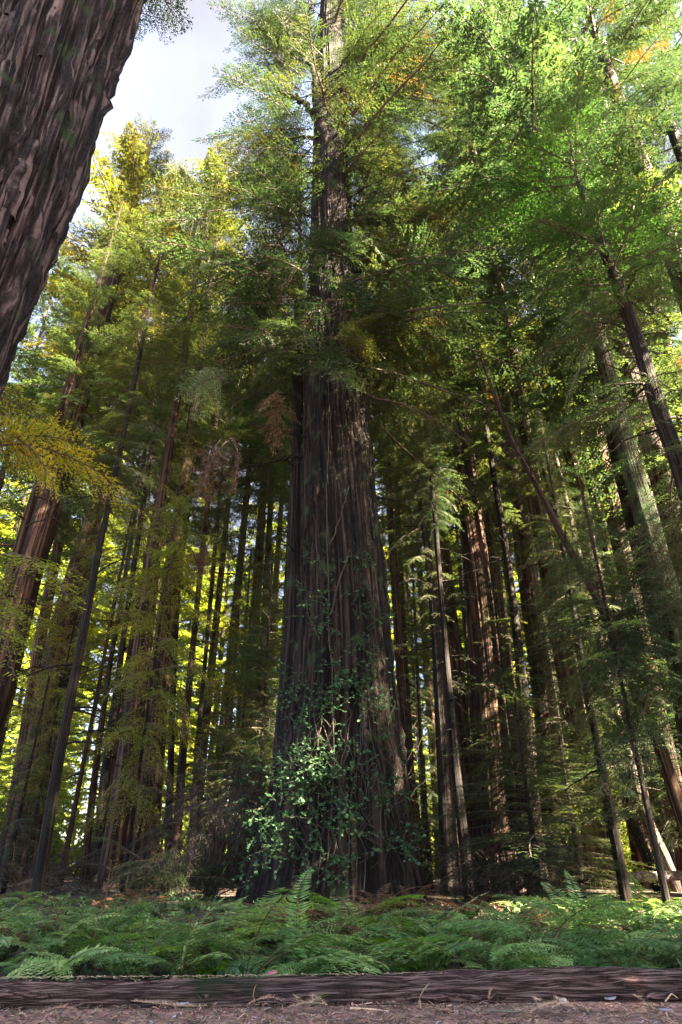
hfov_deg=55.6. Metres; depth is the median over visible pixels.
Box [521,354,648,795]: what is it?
redwood tree
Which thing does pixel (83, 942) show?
lady fern
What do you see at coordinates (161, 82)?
sky
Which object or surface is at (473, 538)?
redwood tree
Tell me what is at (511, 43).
redwood tree
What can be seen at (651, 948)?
lady fern
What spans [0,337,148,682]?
redwood tree
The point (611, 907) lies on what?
sword fern
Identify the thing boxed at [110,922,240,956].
lady fern
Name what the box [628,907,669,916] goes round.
lady fern
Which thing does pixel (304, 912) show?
sword fern
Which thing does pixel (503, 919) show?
sword fern
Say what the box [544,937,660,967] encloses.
lady fern
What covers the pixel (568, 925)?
sword fern
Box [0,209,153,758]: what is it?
redwood tree
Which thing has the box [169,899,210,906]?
lady fern
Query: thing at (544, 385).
redwood tree
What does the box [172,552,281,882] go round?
young conifer
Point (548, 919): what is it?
lady fern
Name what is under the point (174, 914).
sword fern
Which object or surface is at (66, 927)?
sword fern
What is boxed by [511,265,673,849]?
redwood tree
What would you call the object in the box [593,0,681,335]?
redwood tree
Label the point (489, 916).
sword fern
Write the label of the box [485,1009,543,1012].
twig
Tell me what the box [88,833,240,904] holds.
shrub
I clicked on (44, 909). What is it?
lady fern
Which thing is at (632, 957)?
sword fern
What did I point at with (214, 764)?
young conifer
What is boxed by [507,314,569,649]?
redwood tree
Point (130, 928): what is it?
lady fern
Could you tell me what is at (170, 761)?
redwood tree
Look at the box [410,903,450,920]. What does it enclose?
lady fern
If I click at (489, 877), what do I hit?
shrub
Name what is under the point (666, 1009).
wood chip
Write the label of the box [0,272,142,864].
redwood tree
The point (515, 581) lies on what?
redwood tree
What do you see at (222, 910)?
sword fern
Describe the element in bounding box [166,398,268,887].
redwood tree
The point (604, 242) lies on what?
redwood tree
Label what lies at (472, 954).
sword fern
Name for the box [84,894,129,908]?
sword fern
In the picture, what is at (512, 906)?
sword fern
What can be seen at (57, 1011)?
dry sprig
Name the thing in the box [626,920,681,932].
lady fern
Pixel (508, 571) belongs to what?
redwood tree
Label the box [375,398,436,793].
redwood tree
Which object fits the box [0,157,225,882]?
redwood tree
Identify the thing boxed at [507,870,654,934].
sword fern
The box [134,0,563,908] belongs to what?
redwood tree
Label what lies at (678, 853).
redwood tree
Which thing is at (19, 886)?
shrub
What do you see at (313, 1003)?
dry sprig
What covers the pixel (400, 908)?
sword fern
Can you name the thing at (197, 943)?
flower stalk
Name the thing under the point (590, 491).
redwood tree
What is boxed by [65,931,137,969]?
sword fern
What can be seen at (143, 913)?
sword fern
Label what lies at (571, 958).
lady fern
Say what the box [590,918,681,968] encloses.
sword fern
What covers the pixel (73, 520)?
redwood tree
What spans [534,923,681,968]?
lady fern
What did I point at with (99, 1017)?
twig
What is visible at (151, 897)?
lady fern
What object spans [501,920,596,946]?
lady fern
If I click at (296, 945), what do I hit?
lady fern
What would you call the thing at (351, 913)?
lady fern
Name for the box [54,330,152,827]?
redwood tree
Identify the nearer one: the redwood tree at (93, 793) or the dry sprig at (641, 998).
the dry sprig at (641, 998)
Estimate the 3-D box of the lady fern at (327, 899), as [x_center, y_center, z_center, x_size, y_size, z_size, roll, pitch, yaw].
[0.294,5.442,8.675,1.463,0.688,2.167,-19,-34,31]
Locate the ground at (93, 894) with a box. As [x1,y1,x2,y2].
[0,868,681,981]
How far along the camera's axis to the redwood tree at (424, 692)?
36.68 m
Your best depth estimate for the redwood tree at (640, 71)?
31.84 m
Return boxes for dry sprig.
[38,1005,77,1015]
[130,998,206,1007]
[246,994,282,1006]
[288,993,326,1008]
[530,996,575,1013]
[632,993,651,1008]
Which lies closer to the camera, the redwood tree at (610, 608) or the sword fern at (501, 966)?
the sword fern at (501, 966)
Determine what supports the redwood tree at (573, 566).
on the ground at (93, 894)
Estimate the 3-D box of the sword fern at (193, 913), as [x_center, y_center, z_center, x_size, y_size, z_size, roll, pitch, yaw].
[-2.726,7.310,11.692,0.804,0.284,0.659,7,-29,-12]
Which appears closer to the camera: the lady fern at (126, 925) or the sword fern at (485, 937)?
the sword fern at (485, 937)
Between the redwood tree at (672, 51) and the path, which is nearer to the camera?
the path
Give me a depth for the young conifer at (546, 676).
29.74 m
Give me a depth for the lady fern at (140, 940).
7.08 m
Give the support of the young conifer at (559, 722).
on the ground at (93, 894)
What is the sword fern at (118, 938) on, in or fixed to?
on the ground at (93, 894)
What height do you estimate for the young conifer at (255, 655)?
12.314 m
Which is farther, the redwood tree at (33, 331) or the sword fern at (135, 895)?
the redwood tree at (33, 331)
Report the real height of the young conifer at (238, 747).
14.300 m
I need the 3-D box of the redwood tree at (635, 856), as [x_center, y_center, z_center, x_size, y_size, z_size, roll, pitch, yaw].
[13.927,-12.976,43.272,10.346,66.502,10.157,-11,-30,19]
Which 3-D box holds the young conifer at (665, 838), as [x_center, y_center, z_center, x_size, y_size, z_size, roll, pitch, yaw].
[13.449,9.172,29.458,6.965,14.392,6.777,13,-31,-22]
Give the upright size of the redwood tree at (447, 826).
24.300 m
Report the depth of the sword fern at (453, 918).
6.94 m
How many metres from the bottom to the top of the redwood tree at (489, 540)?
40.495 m
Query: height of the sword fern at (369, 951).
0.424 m
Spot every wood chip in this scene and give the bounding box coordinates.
[604,996,615,999]
[657,1008,671,1010]
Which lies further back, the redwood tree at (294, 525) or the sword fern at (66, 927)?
the redwood tree at (294, 525)
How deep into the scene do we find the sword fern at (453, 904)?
11.05 m
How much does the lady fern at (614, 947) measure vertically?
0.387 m
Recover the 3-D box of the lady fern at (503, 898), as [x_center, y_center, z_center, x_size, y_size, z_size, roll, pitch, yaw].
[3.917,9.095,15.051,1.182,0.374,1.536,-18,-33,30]
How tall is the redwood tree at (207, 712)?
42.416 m
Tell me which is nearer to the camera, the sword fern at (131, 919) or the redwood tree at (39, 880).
the sword fern at (131, 919)
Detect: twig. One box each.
[76,1006,127,1023]
[350,1007,388,1011]
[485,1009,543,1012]
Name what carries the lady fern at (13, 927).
on the ground at (93, 894)
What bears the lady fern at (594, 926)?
on the ground at (93, 894)
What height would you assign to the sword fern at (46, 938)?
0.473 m
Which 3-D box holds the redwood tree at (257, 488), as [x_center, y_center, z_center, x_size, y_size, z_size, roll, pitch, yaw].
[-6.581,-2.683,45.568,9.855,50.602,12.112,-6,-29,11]
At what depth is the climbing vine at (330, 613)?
19.50 m
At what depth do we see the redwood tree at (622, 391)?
36.23 m
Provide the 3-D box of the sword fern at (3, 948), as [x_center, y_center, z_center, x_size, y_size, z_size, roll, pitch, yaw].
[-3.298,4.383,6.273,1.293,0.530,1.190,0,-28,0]
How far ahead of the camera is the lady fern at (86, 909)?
12.80 m
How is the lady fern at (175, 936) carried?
on the ground at (93, 894)
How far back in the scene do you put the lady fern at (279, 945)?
5.73 m
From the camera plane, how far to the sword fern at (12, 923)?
8.53 m
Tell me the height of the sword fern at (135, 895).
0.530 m
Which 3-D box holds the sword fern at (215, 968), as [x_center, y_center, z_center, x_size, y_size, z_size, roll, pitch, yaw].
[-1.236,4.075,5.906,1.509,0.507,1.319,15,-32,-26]
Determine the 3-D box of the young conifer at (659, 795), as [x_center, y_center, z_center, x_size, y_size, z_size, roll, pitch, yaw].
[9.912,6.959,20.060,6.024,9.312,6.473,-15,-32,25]
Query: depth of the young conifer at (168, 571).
25.22 m
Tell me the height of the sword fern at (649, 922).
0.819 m
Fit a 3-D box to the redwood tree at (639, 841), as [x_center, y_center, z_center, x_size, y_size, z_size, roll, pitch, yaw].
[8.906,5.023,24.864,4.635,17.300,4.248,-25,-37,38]
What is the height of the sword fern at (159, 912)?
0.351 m
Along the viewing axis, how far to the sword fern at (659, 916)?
10.16 m
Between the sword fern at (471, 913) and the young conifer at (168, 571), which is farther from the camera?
the young conifer at (168, 571)
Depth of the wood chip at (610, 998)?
4.72 m
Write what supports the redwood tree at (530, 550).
on the ground at (93, 894)
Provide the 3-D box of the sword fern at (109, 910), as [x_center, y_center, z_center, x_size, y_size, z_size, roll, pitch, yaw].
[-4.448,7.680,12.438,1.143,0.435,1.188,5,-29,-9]
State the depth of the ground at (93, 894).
13.08 m
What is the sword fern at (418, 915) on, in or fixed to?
on the ground at (93, 894)
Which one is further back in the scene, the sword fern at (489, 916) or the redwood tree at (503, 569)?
the redwood tree at (503, 569)
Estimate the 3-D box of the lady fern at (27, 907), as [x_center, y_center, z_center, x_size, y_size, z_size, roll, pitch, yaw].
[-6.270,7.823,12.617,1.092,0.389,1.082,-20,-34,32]
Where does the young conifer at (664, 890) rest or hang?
on the ground at (93, 894)
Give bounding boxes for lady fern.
[0,891,45,904]
[0,921,79,955]
[0,939,64,979]
[3,901,54,914]
[6,943,170,980]
[9,913,114,938]
[10,913,41,930]
[24,906,83,918]
[32,901,74,914]
[55,918,129,940]
[63,940,189,974]
[74,905,105,913]
[79,922,176,948]
[94,913,126,921]
[98,928,201,950]
[110,917,160,932]
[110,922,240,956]
[132,921,184,939]
[139,892,167,902]
[141,922,286,962]
[149,894,389,976]
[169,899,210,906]
[208,937,326,975]
[214,903,367,938]
[232,917,381,976]
[238,906,358,937]
[273,889,413,946]
[290,944,400,975]
[333,902,374,916]
[336,934,468,971]
[342,894,440,936]
[349,918,494,950]
[357,937,440,972]
[362,934,563,969]
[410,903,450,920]
[429,896,666,968]
[446,927,626,967]
[491,895,525,906]
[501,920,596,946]
[509,929,681,967]
[514,920,629,945]
[533,917,621,931]
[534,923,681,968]
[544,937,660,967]
[568,930,666,945]
[622,943,679,956]
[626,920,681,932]
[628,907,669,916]
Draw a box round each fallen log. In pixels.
[0,966,681,1009]
[627,870,681,882]
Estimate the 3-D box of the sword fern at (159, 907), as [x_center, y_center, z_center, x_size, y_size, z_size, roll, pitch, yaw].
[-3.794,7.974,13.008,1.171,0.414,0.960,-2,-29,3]
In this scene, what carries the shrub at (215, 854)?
on the ground at (93, 894)
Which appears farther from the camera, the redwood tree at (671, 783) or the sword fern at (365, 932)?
the redwood tree at (671, 783)
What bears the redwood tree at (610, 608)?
on the ground at (93, 894)
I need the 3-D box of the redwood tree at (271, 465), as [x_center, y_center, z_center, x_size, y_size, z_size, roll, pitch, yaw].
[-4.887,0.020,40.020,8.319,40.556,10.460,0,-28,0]
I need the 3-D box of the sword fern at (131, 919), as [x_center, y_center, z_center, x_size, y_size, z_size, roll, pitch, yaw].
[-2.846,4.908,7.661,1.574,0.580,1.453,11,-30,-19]
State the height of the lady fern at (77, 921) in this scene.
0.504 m
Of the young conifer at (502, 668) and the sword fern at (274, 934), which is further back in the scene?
the young conifer at (502, 668)
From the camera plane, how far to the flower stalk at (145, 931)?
5.85 m
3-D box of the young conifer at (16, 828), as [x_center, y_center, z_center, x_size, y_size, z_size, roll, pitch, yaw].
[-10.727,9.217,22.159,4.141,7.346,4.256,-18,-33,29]
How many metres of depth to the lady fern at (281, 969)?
5.24 m
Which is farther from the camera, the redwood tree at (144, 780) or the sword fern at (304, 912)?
the redwood tree at (144, 780)
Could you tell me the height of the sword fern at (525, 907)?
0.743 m
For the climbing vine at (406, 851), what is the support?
attached to the redwood tree at (366, 78)
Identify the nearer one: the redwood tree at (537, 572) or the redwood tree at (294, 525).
the redwood tree at (294, 525)
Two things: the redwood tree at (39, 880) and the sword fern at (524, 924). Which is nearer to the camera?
the sword fern at (524, 924)
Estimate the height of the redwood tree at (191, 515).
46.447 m
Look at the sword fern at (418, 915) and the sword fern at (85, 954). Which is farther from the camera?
the sword fern at (418, 915)
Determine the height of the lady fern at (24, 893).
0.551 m
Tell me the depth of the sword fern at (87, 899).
15.81 m
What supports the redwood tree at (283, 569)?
on the ground at (93, 894)
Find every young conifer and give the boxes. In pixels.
[0,496,121,881]
[0,675,83,894]
[53,651,178,869]
[75,410,226,892]
[90,680,231,866]
[162,697,262,868]
[170,611,273,889]
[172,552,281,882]
[183,553,285,822]
[193,700,274,871]
[407,594,438,868]
[409,754,458,892]
[411,676,460,877]
[452,546,586,895]
[499,730,671,904]
[507,575,643,836]
[509,532,670,893]
[523,489,681,909]
[532,560,653,835]
[557,596,681,866]
[596,565,672,858]
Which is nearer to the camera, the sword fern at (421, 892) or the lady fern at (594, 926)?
the lady fern at (594, 926)
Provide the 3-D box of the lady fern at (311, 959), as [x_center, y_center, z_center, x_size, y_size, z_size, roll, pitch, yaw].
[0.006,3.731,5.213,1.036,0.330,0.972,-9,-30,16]
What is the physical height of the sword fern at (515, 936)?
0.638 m
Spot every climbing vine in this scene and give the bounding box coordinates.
[212,722,384,900]
[267,635,397,889]
[267,695,436,890]
[287,384,398,766]
[349,716,439,889]
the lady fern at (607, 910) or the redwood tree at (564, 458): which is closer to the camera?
the lady fern at (607, 910)
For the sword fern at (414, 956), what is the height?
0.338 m
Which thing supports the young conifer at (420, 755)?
on the ground at (93, 894)
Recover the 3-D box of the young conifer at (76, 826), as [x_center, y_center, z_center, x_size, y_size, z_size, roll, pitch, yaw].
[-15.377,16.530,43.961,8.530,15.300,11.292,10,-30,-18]
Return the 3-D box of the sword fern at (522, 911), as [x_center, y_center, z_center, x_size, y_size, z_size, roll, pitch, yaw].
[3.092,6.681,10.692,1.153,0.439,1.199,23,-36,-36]
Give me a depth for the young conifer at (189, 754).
45.13 m
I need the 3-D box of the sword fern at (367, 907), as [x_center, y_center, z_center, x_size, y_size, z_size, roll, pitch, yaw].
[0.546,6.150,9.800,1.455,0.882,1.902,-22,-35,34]
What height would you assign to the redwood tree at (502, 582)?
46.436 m
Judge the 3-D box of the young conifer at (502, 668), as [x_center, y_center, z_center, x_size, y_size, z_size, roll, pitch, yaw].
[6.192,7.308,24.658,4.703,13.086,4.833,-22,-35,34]
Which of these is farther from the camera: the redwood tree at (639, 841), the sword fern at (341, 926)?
the redwood tree at (639, 841)
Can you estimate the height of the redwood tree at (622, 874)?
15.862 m
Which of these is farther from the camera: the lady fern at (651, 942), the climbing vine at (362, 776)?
the climbing vine at (362, 776)
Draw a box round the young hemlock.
[401,696,672,903]
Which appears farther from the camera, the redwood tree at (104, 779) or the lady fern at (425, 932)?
the redwood tree at (104, 779)
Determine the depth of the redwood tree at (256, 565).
32.71 m
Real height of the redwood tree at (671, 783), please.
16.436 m
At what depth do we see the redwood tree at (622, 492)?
30.24 m
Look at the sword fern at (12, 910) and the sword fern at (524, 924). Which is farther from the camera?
the sword fern at (12, 910)
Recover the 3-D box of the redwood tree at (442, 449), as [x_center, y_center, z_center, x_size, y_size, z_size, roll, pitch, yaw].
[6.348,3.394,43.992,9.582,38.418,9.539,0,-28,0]
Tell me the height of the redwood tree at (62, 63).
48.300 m
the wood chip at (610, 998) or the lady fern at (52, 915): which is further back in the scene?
the lady fern at (52, 915)
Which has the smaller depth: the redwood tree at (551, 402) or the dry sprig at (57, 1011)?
the dry sprig at (57, 1011)
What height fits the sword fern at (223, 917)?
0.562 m
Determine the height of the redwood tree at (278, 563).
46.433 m
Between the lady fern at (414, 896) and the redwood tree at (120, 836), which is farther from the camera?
the redwood tree at (120, 836)
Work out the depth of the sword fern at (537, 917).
10.16 m
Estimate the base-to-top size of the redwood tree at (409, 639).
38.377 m
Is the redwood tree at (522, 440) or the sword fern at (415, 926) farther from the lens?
the redwood tree at (522, 440)
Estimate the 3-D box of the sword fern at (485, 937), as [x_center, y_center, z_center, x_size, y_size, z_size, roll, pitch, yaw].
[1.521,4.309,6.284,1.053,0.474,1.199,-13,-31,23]
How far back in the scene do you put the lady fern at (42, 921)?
9.22 m
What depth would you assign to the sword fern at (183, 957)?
5.29 m
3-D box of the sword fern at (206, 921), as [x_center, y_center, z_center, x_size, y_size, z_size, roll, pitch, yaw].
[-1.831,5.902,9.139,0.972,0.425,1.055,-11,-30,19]
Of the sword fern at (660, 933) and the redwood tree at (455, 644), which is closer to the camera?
the sword fern at (660, 933)
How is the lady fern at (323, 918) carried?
on the ground at (93, 894)
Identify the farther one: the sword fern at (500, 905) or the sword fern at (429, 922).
the sword fern at (500, 905)
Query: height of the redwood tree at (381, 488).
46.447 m
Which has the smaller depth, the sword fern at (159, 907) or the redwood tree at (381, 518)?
the sword fern at (159, 907)
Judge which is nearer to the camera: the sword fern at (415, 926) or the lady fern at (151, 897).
the sword fern at (415, 926)
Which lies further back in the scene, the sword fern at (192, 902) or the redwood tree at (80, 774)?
the redwood tree at (80, 774)
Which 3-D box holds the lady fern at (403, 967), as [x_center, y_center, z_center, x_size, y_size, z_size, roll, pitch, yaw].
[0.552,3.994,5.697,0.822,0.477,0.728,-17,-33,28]
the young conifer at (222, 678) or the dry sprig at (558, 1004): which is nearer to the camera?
the dry sprig at (558, 1004)
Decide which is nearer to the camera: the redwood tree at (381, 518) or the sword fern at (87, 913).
the sword fern at (87, 913)
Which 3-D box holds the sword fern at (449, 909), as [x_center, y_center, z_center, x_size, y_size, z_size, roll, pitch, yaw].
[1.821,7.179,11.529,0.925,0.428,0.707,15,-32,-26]
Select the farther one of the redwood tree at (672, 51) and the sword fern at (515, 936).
the redwood tree at (672, 51)
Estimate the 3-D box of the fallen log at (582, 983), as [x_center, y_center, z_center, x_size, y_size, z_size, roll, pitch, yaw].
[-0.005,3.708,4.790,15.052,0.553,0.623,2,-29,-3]
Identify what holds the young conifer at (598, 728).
on the ground at (93, 894)
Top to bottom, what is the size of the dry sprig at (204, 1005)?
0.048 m
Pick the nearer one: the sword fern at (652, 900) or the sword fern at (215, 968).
the sword fern at (215, 968)
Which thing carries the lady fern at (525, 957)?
on the ground at (93, 894)
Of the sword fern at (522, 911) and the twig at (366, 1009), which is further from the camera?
the sword fern at (522, 911)
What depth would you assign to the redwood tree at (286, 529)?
48.51 m
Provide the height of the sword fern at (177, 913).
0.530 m
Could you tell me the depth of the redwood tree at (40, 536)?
34.82 m
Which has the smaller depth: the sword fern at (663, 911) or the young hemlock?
the sword fern at (663, 911)
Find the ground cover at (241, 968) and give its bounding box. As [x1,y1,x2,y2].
[0,892,681,980]
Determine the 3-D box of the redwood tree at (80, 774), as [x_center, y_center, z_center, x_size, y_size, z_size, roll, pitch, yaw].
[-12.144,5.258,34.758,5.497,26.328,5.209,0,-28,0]
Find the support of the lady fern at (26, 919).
on the ground at (93, 894)
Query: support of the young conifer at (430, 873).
on the ground at (93, 894)
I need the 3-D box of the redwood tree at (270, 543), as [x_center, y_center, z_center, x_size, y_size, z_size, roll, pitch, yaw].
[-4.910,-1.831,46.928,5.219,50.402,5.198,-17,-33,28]
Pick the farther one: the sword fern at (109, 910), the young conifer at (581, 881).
the young conifer at (581, 881)
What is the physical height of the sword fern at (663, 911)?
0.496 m
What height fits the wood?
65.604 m
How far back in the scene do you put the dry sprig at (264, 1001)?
4.44 m
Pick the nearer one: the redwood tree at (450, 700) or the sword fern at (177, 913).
the sword fern at (177, 913)
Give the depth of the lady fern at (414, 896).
8.19 m
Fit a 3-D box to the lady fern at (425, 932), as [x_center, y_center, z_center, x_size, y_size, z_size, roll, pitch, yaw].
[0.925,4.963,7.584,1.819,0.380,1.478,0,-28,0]
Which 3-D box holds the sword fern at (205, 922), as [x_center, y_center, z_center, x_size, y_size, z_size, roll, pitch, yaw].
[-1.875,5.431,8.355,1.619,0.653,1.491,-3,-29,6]
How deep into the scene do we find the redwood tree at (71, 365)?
26.83 m
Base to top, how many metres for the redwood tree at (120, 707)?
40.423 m
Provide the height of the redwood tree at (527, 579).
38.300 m
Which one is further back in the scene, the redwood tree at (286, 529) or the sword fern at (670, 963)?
the redwood tree at (286, 529)
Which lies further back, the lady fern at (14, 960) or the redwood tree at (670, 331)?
the redwood tree at (670, 331)
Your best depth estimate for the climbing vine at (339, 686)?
17.94 m
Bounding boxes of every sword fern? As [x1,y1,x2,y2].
[0,891,64,933]
[0,897,18,908]
[0,913,40,936]
[0,913,129,968]
[0,920,75,955]
[0,928,62,962]
[1,903,31,916]
[1,941,125,980]
[26,912,83,938]
[30,896,157,954]
[46,891,87,909]
[47,893,73,905]
[48,922,132,967]
[49,908,90,924]
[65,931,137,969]
[66,905,120,924]
[66,927,158,949]
[67,890,112,907]
[83,922,192,974]
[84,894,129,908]
[84,899,134,917]
[112,899,167,921]
[117,887,150,903]
[118,888,271,978]
[123,895,165,910]
[126,905,197,924]
[128,896,183,915]
[133,909,220,963]
[133,924,290,979]
[135,901,210,933]
[145,906,171,918]
[153,902,260,932]
[163,894,217,911]
[168,909,204,919]
[170,927,291,976]
[177,895,266,945]
[183,900,305,952]
[185,899,223,911]
[186,913,236,928]
[191,887,313,948]
[204,899,244,912]
[231,867,356,967]
[242,899,356,928]
[279,917,365,975]
[287,896,435,954]
[292,914,394,946]
[315,929,405,974]
[328,883,448,926]
[343,890,417,916]
[356,911,466,952]
[367,931,498,974]
[371,933,493,970]
[373,883,445,916]
[373,891,510,956]
[376,896,420,916]
[395,905,442,921]
[399,906,458,928]
[414,901,456,917]
[418,905,535,963]
[431,910,489,927]
[435,927,516,969]
[436,894,507,918]
[446,937,549,969]
[450,894,545,955]
[457,929,543,969]
[465,911,526,921]
[483,914,572,944]
[488,899,553,922]
[489,894,560,922]
[490,901,512,911]
[494,899,564,929]
[494,901,536,918]
[494,913,546,935]
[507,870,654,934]
[525,917,615,947]
[554,873,681,943]
[565,899,643,928]
[575,935,664,968]
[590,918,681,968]
[623,900,681,929]
[626,898,681,915]
[630,915,681,948]
[643,902,681,929]
[658,952,681,967]
[659,897,681,908]
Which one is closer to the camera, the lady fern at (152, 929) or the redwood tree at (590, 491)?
the lady fern at (152, 929)
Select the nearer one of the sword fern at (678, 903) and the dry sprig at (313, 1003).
the dry sprig at (313, 1003)
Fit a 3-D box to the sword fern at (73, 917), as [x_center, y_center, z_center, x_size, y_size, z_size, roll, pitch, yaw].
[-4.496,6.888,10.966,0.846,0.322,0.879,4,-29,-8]
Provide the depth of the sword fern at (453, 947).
5.50 m
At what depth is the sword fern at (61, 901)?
13.09 m
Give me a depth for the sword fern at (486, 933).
7.32 m
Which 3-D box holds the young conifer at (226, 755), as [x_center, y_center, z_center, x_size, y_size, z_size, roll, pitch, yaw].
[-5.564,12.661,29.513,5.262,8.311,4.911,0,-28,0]
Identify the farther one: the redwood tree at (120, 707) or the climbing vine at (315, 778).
the redwood tree at (120, 707)
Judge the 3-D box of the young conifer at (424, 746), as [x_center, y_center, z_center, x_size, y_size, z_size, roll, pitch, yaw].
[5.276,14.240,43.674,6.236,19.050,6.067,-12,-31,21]
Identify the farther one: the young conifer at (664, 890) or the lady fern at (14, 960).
the young conifer at (664, 890)
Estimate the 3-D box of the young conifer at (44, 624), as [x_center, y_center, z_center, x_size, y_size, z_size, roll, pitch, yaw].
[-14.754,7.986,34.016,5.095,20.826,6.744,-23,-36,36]
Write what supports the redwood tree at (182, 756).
on the ground at (93, 894)
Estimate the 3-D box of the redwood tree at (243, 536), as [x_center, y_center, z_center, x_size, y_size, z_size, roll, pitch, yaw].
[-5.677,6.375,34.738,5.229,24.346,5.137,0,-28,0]
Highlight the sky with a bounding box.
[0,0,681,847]
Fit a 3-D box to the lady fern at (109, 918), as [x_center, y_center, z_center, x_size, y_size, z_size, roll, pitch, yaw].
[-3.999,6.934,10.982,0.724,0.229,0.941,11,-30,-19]
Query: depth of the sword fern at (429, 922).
9.43 m
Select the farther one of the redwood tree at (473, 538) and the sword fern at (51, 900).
the redwood tree at (473, 538)
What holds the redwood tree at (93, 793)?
on the ground at (93, 894)
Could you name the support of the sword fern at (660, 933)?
on the ground at (93, 894)
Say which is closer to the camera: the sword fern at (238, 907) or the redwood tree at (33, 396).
the sword fern at (238, 907)
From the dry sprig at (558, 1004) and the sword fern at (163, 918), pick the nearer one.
the dry sprig at (558, 1004)
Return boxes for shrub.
[0,843,126,897]
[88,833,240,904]
[106,741,269,901]
[421,825,598,903]
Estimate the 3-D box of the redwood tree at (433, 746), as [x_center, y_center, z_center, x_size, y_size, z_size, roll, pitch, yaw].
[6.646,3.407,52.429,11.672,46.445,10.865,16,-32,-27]
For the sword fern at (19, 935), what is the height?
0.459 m
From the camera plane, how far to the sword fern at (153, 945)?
5.97 m
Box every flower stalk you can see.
[48,896,66,952]
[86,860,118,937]
[130,918,153,978]
[189,922,200,978]
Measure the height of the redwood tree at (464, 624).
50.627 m
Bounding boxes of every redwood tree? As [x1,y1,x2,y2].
[0,0,192,398]
[0,112,195,743]
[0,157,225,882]
[0,195,129,775]
[0,204,230,903]
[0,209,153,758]
[0,245,84,550]
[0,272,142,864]
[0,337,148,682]
[26,320,157,797]
[30,397,182,885]
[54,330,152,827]
[62,344,193,884]
[69,315,203,888]
[77,183,231,890]
[88,321,227,883]
[109,139,265,888]
[131,287,223,876]
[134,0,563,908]
[135,340,235,792]
[143,330,248,503]
[144,353,248,888]
[151,436,216,722]
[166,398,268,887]
[183,354,289,880]
[187,428,285,883]
[201,223,304,870]
[202,291,303,884]
[217,467,289,851]
[227,144,381,789]
[229,246,292,827]
[234,324,303,815]
[258,467,289,804]
[264,314,306,668]
[352,209,443,890]
[363,335,413,572]
[365,313,511,895]
[365,389,440,779]
[368,213,516,886]
[374,390,445,868]
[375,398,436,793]
[375,398,461,879]
[375,471,432,818]
[380,289,511,751]
[381,440,434,829]
[387,171,555,891]
[402,405,500,898]
[411,0,681,798]
[418,41,584,887]
[430,33,614,889]
[431,300,534,838]
[433,0,681,800]
[434,259,577,891]
[436,382,537,777]
[445,265,587,757]
[446,0,681,870]
[446,352,518,686]
[452,45,681,680]
[463,255,601,888]
[466,83,653,887]
[467,358,681,838]
[484,447,592,771]
[486,460,559,719]
[492,79,659,518]
[492,443,670,893]
[496,38,681,592]
[505,349,681,892]
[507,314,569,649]
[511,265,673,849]
[516,342,627,831]
[516,532,565,750]
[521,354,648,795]
[521,408,662,902]
[524,328,676,866]
[527,0,681,336]
[529,419,671,836]
[540,285,681,399]
[590,126,681,453]
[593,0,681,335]
[639,3,681,162]
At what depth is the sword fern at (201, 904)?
13.67 m
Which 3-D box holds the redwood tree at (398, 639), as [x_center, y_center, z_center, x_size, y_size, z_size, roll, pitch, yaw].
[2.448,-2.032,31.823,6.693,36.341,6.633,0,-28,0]
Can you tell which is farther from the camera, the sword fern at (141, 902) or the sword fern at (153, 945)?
the sword fern at (141, 902)
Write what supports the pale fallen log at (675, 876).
on the ground at (93, 894)
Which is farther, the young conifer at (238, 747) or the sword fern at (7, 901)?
the young conifer at (238, 747)
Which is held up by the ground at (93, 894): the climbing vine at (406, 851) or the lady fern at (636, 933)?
the lady fern at (636, 933)
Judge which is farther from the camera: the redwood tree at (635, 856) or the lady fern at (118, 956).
the redwood tree at (635, 856)
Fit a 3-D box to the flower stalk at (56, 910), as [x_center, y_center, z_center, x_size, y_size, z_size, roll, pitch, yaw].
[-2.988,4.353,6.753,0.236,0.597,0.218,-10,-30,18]
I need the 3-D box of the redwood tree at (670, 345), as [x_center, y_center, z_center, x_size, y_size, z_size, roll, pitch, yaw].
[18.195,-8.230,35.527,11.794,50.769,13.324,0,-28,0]
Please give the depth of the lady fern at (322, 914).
7.46 m
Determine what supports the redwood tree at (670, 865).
on the ground at (93, 894)
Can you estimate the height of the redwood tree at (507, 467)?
70.665 m
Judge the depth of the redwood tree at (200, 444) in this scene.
53.54 m
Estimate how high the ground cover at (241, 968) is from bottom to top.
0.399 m
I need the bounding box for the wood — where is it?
[0,443,631,877]
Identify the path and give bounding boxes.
[0,1002,681,1023]
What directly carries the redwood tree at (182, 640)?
on the ground at (93, 894)
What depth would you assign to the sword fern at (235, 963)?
5.60 m
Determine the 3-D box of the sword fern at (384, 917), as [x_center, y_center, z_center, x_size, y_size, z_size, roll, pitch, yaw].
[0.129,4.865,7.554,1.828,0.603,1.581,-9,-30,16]
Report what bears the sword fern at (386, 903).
on the ground at (93, 894)
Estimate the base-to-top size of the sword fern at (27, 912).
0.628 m
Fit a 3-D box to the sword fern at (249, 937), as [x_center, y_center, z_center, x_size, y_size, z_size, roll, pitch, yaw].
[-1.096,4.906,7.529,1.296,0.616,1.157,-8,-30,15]
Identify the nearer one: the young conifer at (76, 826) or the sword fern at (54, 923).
the sword fern at (54, 923)

